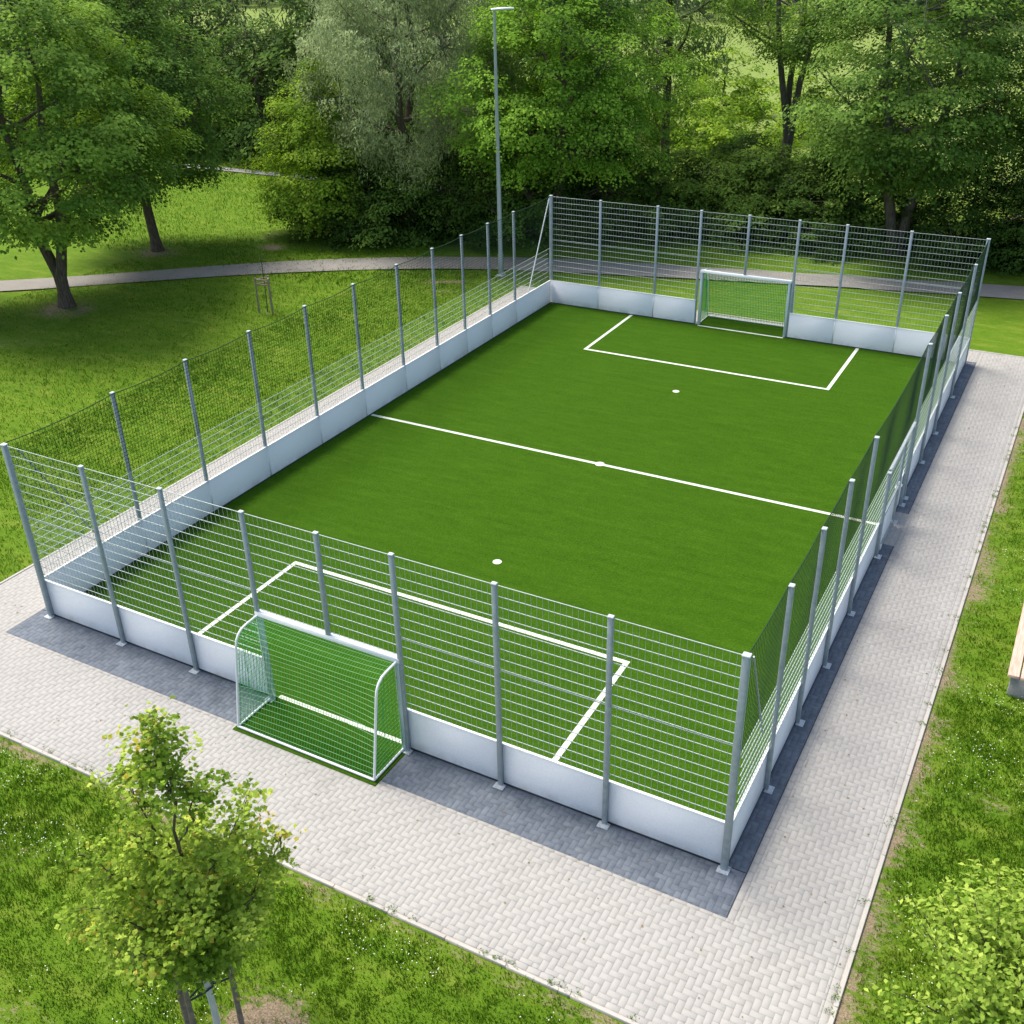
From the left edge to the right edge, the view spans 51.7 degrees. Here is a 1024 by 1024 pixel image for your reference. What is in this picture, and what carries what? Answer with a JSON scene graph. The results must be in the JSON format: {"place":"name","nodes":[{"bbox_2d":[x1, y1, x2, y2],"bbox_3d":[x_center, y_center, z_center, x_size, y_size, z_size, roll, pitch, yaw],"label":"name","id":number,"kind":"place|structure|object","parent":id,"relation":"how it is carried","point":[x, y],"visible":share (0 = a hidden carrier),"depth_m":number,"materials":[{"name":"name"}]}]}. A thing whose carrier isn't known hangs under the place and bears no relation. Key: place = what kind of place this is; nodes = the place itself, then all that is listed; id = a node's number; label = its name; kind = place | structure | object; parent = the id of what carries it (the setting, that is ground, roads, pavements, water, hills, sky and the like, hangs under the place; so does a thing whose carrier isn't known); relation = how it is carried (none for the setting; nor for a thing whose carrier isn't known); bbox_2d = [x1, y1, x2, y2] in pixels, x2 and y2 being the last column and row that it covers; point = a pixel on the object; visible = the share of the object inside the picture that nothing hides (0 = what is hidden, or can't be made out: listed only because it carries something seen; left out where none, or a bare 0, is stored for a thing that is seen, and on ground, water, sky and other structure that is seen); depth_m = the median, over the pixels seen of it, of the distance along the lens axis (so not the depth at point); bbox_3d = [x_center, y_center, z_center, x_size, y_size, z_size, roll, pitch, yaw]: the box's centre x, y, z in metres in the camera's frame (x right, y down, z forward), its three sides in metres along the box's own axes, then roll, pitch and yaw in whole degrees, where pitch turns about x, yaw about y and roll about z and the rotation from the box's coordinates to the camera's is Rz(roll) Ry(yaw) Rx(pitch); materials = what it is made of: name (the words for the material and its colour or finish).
{"place":"outdoors","nodes":[
{"label":"outdoors","id":0,"kind":"place"},
{"bbox_2d":[1,154,316,178],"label":"gravel path","id":1,"kind":"structure","parent":0,"point":[247,171],"depth_m":64.30,"materials":[{"name":"beige gravel"}]},
{"bbox_2d":[7,302,975,917],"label":"dark paving","id":2,"kind":"structure","parent":0,"point":[445,784],"depth_m":17.97,"materials":[{"name":"grey stone"}]},
{"bbox_2d":[4,196,549,592],"bbox_3d":[-4.260,-4.711,30.717,0.148,4.049,23.607,14,32,25],"label":"pitch fence","id":3,"kind":"object","parent":2,"relation":"on","point":[240,478],"visible":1,"depth_m":28.26,"materials":[{"name":"metal"}]},
{"bbox_2d":[233,610,405,785],"bbox_3d":[-3.461,3.193,18.521,3.170,2.006,1.095,14,32,25],"label":"football goal","id":4,"kind":"object","parent":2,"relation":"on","point":[357,753],"visible":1,"depth_m":18.63,"materials":[{"name":"metal"}]},
{"bbox_2d":[0,443,751,875],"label":"pitch fence","id":5,"kind":"object","parent":2,"relation":"on","point":[604,799],"visible":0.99,"depth_m":17.58,"materials":[{"name":"metal"}]},
{"bbox_2d":[549,195,990,363],"bbox_3d":[8.038,-8.209,36.518,15.120,4.049,0.126,14,32,25],"label":"pitch fence","id":6,"kind":"object","parent":2,"relation":"on","point":[879,338],"visible":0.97,"depth_m":36.26,"materials":[{"name":"metal"}]},
{"bbox_2d":[729,240,988,860],"bbox_3d":[8.985,-1.431,24.225,0.193,4.049,23.607,14,32,25],"label":"pitch fence","id":7,"kind":"object","parent":2,"relation":"on","point":[759,782],"visible":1,"depth_m":20.17,"materials":[{"name":"metal"}]},
{"bbox_2d":[0,0,1023,1023],"bbox_3d":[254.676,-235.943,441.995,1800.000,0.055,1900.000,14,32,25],"label":"lawn ground","id":8,"kind":"structure","parent":0,"point":[999,324],"depth_m":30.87,"materials":[{"name":"green plant"}]},
{"bbox_2d":[0,3,41,122],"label":"distant tree","id":9,"kind":"object","parent":8,"relation":"on","point":[14,63],"visible":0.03,"depth_m":80.02,"materials":[{"name":"green plant"}]},
{"bbox_2d":[0,0,124,164],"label":"distant tree","id":10,"kind":"object","parent":8,"relation":"on","point":[16,85],"visible":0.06,"depth_m":67.48,"materials":[{"name":"green plant"}]},
{"bbox_2d":[0,0,204,308],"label":"maple tree","id":11,"kind":"object","parent":8,"relation":"on","point":[63,228],"visible":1,"depth_m":37.04,"materials":[{"name":"green plant"}]},
{"bbox_2d":[1,0,217,92],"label":"distant tree","id":12,"kind":"object","parent":8,"relation":"on","point":[80,22],"visible":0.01,"depth_m":77.26,"materials":[{"name":"green plant"}]},
{"bbox_2d":[31,0,216,154],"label":"distant tree","id":13,"kind":"object","parent":8,"relation":"on","point":[113,59],"visible":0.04,"depth_m":70.74,"materials":[{"name":"green plant"}]},
{"bbox_2d":[12,0,260,251],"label":"maple tree","id":14,"kind":"object","parent":8,"relation":"on","point":[175,79],"visible":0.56,"depth_m":44.77,"materials":[{"name":"green plant"}]},
{"bbox_2d":[38,695,306,1023],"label":"young maple tree","id":15,"kind":"object","parent":8,"relation":"on","point":[208,939],"visible":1,"depth_m":12.20,"materials":[{"name":"green plant"}]},
{"bbox_2d":[186,977,228,1000],"bbox_3d":[-3.897,6.014,13.378,0.689,0.146,0.300,-6,29,-9],"label":"tree tie","id":16,"kind":"object","parent":15,"relation":"attached to","point":[207,990],"visible":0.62,"depth_m":13.40,"materials":[{"name":"rubber"}]},
{"bbox_2d":[172,973,189,1023],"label":"tree stake","id":17,"kind":"object","parent":8,"relation":"on","point":[183,1009],"visible":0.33,"depth_m":13.62,"materials":[{"name":"brown wood"}]},
{"bbox_2d":[183,990,196,1023],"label":"tree stake","id":18,"kind":"object","parent":8,"relation":"on","point":[187,999],"visible":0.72,"depth_m":13.27,"materials":[{"name":"grey wood"}]},
{"bbox_2d":[90,0,290,130],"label":"distant tree","id":19,"kind":"object","parent":8,"relation":"on","point":[225,18],"visible":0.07,"depth_m":75.59,"materials":[{"name":"green plant"}]},
{"bbox_2d":[127,0,279,156],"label":"distant tree","id":20,"kind":"object","parent":8,"relation":"on","point":[206,8],"visible":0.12,"depth_m":68.98,"materials":[{"name":"green plant"}]},
{"bbox_2d":[228,966,244,1023],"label":"tree stake","id":21,"kind":"object","parent":8,"relation":"on","point":[238,1010],"visible":0.71,"depth_m":13.67,"materials":[{"name":"brown wood"}]},
{"bbox_2d":[187,13,333,168],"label":"distant tree","id":22,"kind":"object","parent":8,"relation":"on","point":[255,84],"visible":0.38,"depth_m":65.30,"materials":[{"name":"green plant"}]},
{"bbox_2d":[254,235,267,311],"bbox_3d":[-9.330,-9.008,39.794,0.499,3.160,0.524,-13,31,-21],"label":"sapling","id":23,"kind":"object","parent":8,"relation":"on","point":[262,271],"visible":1,"depth_m":39.69,"materials":[{"name":"green plant"}]},
{"bbox_2d":[254,275,273,313],"bbox_3d":[-9.432,-8.190,40.187,0.566,1.451,0.552,-7,29,-10],"label":"stake frame","id":24,"kind":"object","parent":8,"relation":"on","point":[263,284],"visible":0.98,"depth_m":40.01,"materials":[{"name":"brown wood"}]},
{"bbox_2d":[239,57,384,240],"bbox_3d":[-9.243,-16.603,48.821,7.191,7.996,7.020,14,32,25],"label":"hazel tree","id":25,"kind":"object","parent":8,"relation":"on","point":[315,149],"visible":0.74,"depth_m":47.56,"materials":[{"name":"green plant"}]},
{"bbox_2d":[231,0,433,174],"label":"distant tree","id":26,"kind":"object","parent":8,"relation":"on","point":[292,37],"visible":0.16,"depth_m":63.58,"materials":[{"name":"green plant"}]},
{"bbox_2d":[268,153,410,251],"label":"shrub","id":27,"kind":"object","parent":8,"relation":"on","point":[341,233],"visible":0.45,"depth_m":48.24,"materials":[{"name":"green plant"}]},
{"bbox_2d":[248,0,464,110],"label":"distant tree","id":28,"kind":"object","parent":8,"relation":"on","point":[289,13],"visible":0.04,"depth_m":76.05,"materials":[{"name":"green plant"}]},
{"bbox_2d":[314,95,466,241],"bbox_3d":[-5.155,-16.768,51.564,7.101,7.032,8.368,22,37,36],"label":"shrub","id":29,"kind":"object","parent":8,"relation":"on","point":[403,222],"visible":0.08,"depth_m":49.50,"materials":[{"name":"green plant"}]},
{"bbox_2d":[280,0,526,236],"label":"willow tree","id":30,"kind":"object","parent":8,"relation":"on","point":[340,51],"visible":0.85,"depth_m":45.07,"materials":[{"name":"green plant"}]},
{"bbox_2d":[347,122,494,250],"bbox_3d":[-3.987,-15.178,49.338,7.387,5.761,6.970,-3,29,-4],"label":"shrub","id":31,"kind":"object","parent":8,"relation":"on","point":[409,201],"visible":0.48,"depth_m":47.62,"materials":[{"name":"green plant"}]},
{"bbox_2d":[359,0,516,132],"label":"distant tree","id":32,"kind":"object","parent":8,"relation":"on","point":[439,37],"visible":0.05,"depth_m":71.98,"materials":[{"name":"green plant"}]},
{"bbox_2d":[404,138,515,251],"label":"shrub","id":33,"kind":"object","parent":8,"relation":"on","point":[458,208],"visible":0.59,"depth_m":47.45,"materials":[{"name":"green plant"}]},
{"bbox_2d":[491,7,513,276],"bbox_3d":[-0.296,-14.266,41.625,0.964,10.115,0.434,2,29,7],"label":"street lamp","id":34,"kind":"object","parent":8,"relation":"on","point":[499,207],"visible":0.96,"depth_m":41.56,"materials":[{"name":"metal"}]},
{"bbox_2d":[0,286,1023,1023],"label":"path kerb","id":35,"kind":"structure","parent":8,"relation":"on","point":[536,978],"depth_m":16.43,"materials":[{"name":"concrete"}]},
{"bbox_2d":[1,549,1023,1023],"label":"clover flowers","id":36,"kind":"object","parent":8,"relation":"on","point":[409,941],"visible":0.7,"depth_m":15.64,"materials":[{"name":"white plant"}]},
{"bbox_2d":[462,116,616,250],"bbox_3d":[0.376,-15.472,49.468,6.970,6.036,7.387,-16,32,-25],"label":"shrub","id":37,"kind":"object","parent":8,"relation":"on","point":[517,206],"visible":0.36,"depth_m":47.54,"materials":[{"name":"green plant"}]},
{"bbox_2d":[431,0,647,185],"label":"distant tree","id":38,"kind":"object","parent":8,"relation":"on","point":[540,76],"visible":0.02,"depth_m":56.28,"materials":[{"name":"green plant"}]},
{"bbox_2d":[475,48,644,242],"bbox_3d":[1.343,-17.433,50.768,8.629,8.832,9.146,18,34,31],"label":"shrub","id":39,"kind":"object","parent":8,"relation":"on","point":[524,68],"visible":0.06,"depth_m":49.15,"materials":[{"name":"green plant"}]},
{"bbox_2d":[104,0,1023,25],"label":"distant woodland","id":40,"kind":"object","parent":8,"relation":"on","point":[920,2],"visible":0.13,"depth_m":153.75,"materials":[{"name":"green plant"}]},
{"bbox_2d":[409,0,724,241],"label":"linden tree","id":41,"kind":"object","parent":8,"relation":"on","point":[568,98],"visible":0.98,"depth_m":43.45,"materials":[{"name":"green plant"}]},
{"bbox_2d":[529,143,687,246],"bbox_3d":[4.614,-14.498,48.759,7.322,4.733,6.213,16,33,28],"label":"shrub","id":42,"kind":"object","parent":8,"relation":"on","point":[621,198],"visible":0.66,"depth_m":47.63,"materials":[{"name":"green plant"}]},
{"bbox_2d":[517,0,729,137],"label":"distant tree","id":43,"kind":"object","parent":8,"relation":"on","point":[680,41],"visible":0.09,"depth_m":69.93,"materials":[{"name":"green plant"}]},
{"bbox_2d":[597,144,726,248],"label":"shrub","id":44,"kind":"object","parent":8,"relation":"on","point":[655,173],"visible":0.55,"depth_m":47.76,"materials":[{"name":"green plant"}]},
{"bbox_2d":[559,0,765,190],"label":"ash tree","id":45,"kind":"object","parent":8,"relation":"on","point":[697,31],"visible":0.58,"depth_m":49.24,"materials":[{"name":"green plant"}]},
{"bbox_2d":[635,78,729,147],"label":"meadow bush","id":46,"kind":"object","parent":8,"relation":"on","point":[712,115],"visible":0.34,"depth_m":68.51,"materials":[{"name":"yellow plant"}]},
{"bbox_2d":[633,156,767,245],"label":"shrub","id":47,"kind":"object","parent":8,"relation":"on","point":[710,174],"visible":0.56,"depth_m":47.68,"materials":[{"name":"green plant"}]},
{"bbox_2d":[670,96,754,162],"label":"meadow bush","id":48,"kind":"object","parent":8,"relation":"on","point":[723,132],"visible":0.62,"depth_m":63.92,"materials":[{"name":"green plant"}]},
{"bbox_2d":[677,47,778,119],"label":"meadow bush","id":49,"kind":"object","parent":8,"relation":"on","point":[752,84],"visible":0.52,"depth_m":77.48,"materials":[{"name":"green plant"}]},
{"bbox_2d":[677,131,799,228],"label":"shrub","id":50,"kind":"object","parent":8,"relation":"on","point":[734,148],"visible":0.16,"depth_m":49.85,"materials":[{"name":"green plant"}]},
{"bbox_2d":[703,143,829,255],"bbox_3d":[11.671,-14.468,48.489,6.794,4.662,6.914,-8,30,-12],"label":"shrub","id":51,"kind":"object","parent":8,"relation":"on","point":[753,159],"visible":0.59,"depth_m":46.68,"materials":[{"name":"green plant"}]},
{"bbox_2d":[735,69,840,145],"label":"meadow bush","id":52,"kind":"object","parent":8,"relation":"on","point":[763,105],"visible":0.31,"depth_m":69.50,"materials":[{"name":"green plant"}]},
{"bbox_2d":[749,118,831,179],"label":"meadow bush","id":53,"kind":"object","parent":8,"relation":"on","point":[778,131],"visible":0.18,"depth_m":58.78,"materials":[{"name":"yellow plant"}]},
{"bbox_2d":[731,158,876,265],"bbox_3d":[13.535,-13.503,46.918,6.973,4.282,5.917,-25,37,-36],"label":"shrub","id":54,"kind":"object","parent":8,"relation":"on","point":[835,217],"visible":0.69,"depth_m":45.52,"materials":[{"name":"green plant"}]},
{"bbox_2d":[695,0,913,171],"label":"ash tree","id":55,"kind":"object","parent":8,"relation":"on","point":[775,46],"visible":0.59,"depth_m":49.40,"materials":[{"name":"green plant"}]},
{"bbox_2d":[801,119,937,258],"bbox_3d":[15.648,-14.517,47.320,7.302,5.748,7.739,11,31,22],"label":"shrub","id":56,"kind":"object","parent":8,"relation":"on","point":[870,223],"visible":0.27,"depth_m":45.91,"materials":[{"name":"green plant"}]},
{"bbox_2d":[849,72,940,138],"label":"meadow bush","id":57,"kind":"object","parent":8,"relation":"on","point":[901,116],"visible":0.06,"depth_m":69.36,"materials":[{"name":"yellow plant"}]},
{"bbox_2d":[772,0,1023,254],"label":"sycamore tree","id":58,"kind":"object","parent":8,"relation":"on","point":[864,135],"visible":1,"depth_m":40.33,"materials":[{"name":"green plant"}]},
{"bbox_2d":[864,854,1023,1023],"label":"laurel bush","id":59,"kind":"object","parent":8,"relation":"on","point":[987,986],"visible":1,"depth_m":12.89,"materials":[{"name":"green plant"}]},
{"bbox_2d":[891,164,1023,277],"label":"shrub","id":60,"kind":"object","parent":8,"relation":"on","point":[933,226],"visible":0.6,"depth_m":43.09,"materials":[{"name":"green plant"}]},
{"bbox_2d":[933,174,1023,275],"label":"shrub","id":61,"kind":"object","parent":8,"relation":"on","point":[1019,191],"visible":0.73,"depth_m":42.76,"materials":[{"name":"green plant"}]},
{"bbox_2d":[951,20,1023,193],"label":"distant tree","id":62,"kind":"object","parent":8,"relation":"on","point":[1011,98],"visible":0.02,"depth_m":53.31,"materials":[{"name":"green plant"}]},
{"bbox_2d":[954,0,1023,174],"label":"sycamore tree","id":63,"kind":"object","parent":8,"relation":"on","point":[1019,104],"visible":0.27,"depth_m":42.59,"materials":[{"name":"green plant"}]},
{"bbox_2d":[987,215,1023,270],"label":"shrub","id":64,"kind":"object","parent":8,"relation":"on","point":[1013,242],"visible":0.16,"depth_m":44.08,"materials":[{"name":"green plant"}]},
{"bbox_2d":[988,163,1023,220],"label":"shrub","id":65,"kind":"object","parent":8,"relation":"on","point":[1007,192],"visible":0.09,"depth_m":48.95,"materials":[{"name":"green plant"}]},
{"bbox_2d":[1006,604,1023,698],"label":"bench","id":66,"kind":"object","parent":8,"relation":"on","point":[1016,683],"visible":1,"depth_m":19.69,"materials":[{"name":"brown wood"}]},
{"bbox_2d":[0,287,1023,1023],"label":"paved path","id":67,"kind":"structure","parent":0,"point":[60,707],"depth_m":17.23,"materials":[{"name":"grey stone"}]},
{"bbox_2d":[2,426,1015,1021],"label":"kerb weeds","id":68,"kind":"object","parent":67,"relation":"on","point":[858,900],"visible":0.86,"depth_m":16.12,"materials":[{"name":"green plant"}]},
{"bbox_2d":[0,257,1023,298],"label":"asphalt path","id":69,"kind":"structure","parent":0,"point":[1003,291],"depth_m":44.68,"materials":[{"name":"grey asphalt"}]},
{"bbox_2d":[86,303,954,819],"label":"artificial turf","id":70,"kind":"structure","parent":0,"point":[692,563],"depth_m":25.53,"materials":[{"name":"green plastic"}]},
{"bbox_2d":[198,315,876,760],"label":"pitch markings","id":71,"kind":"object","parent":70,"relation":"on","point":[588,713],"visible":0.97,"depth_m":23.62,"materials":[{"name":"white paint"}]},
{"bbox_2d":[697,269,794,336],"bbox_3d":[8.314,-7.507,37.365,3.240,2.006,1.070,14,32,25],"label":"football goal","id":72,"kind":"object","parent":70,"relation":"on","point":[766,328],"visible":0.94,"depth_m":37.63,"materials":[{"name":"metal"}]}
]}

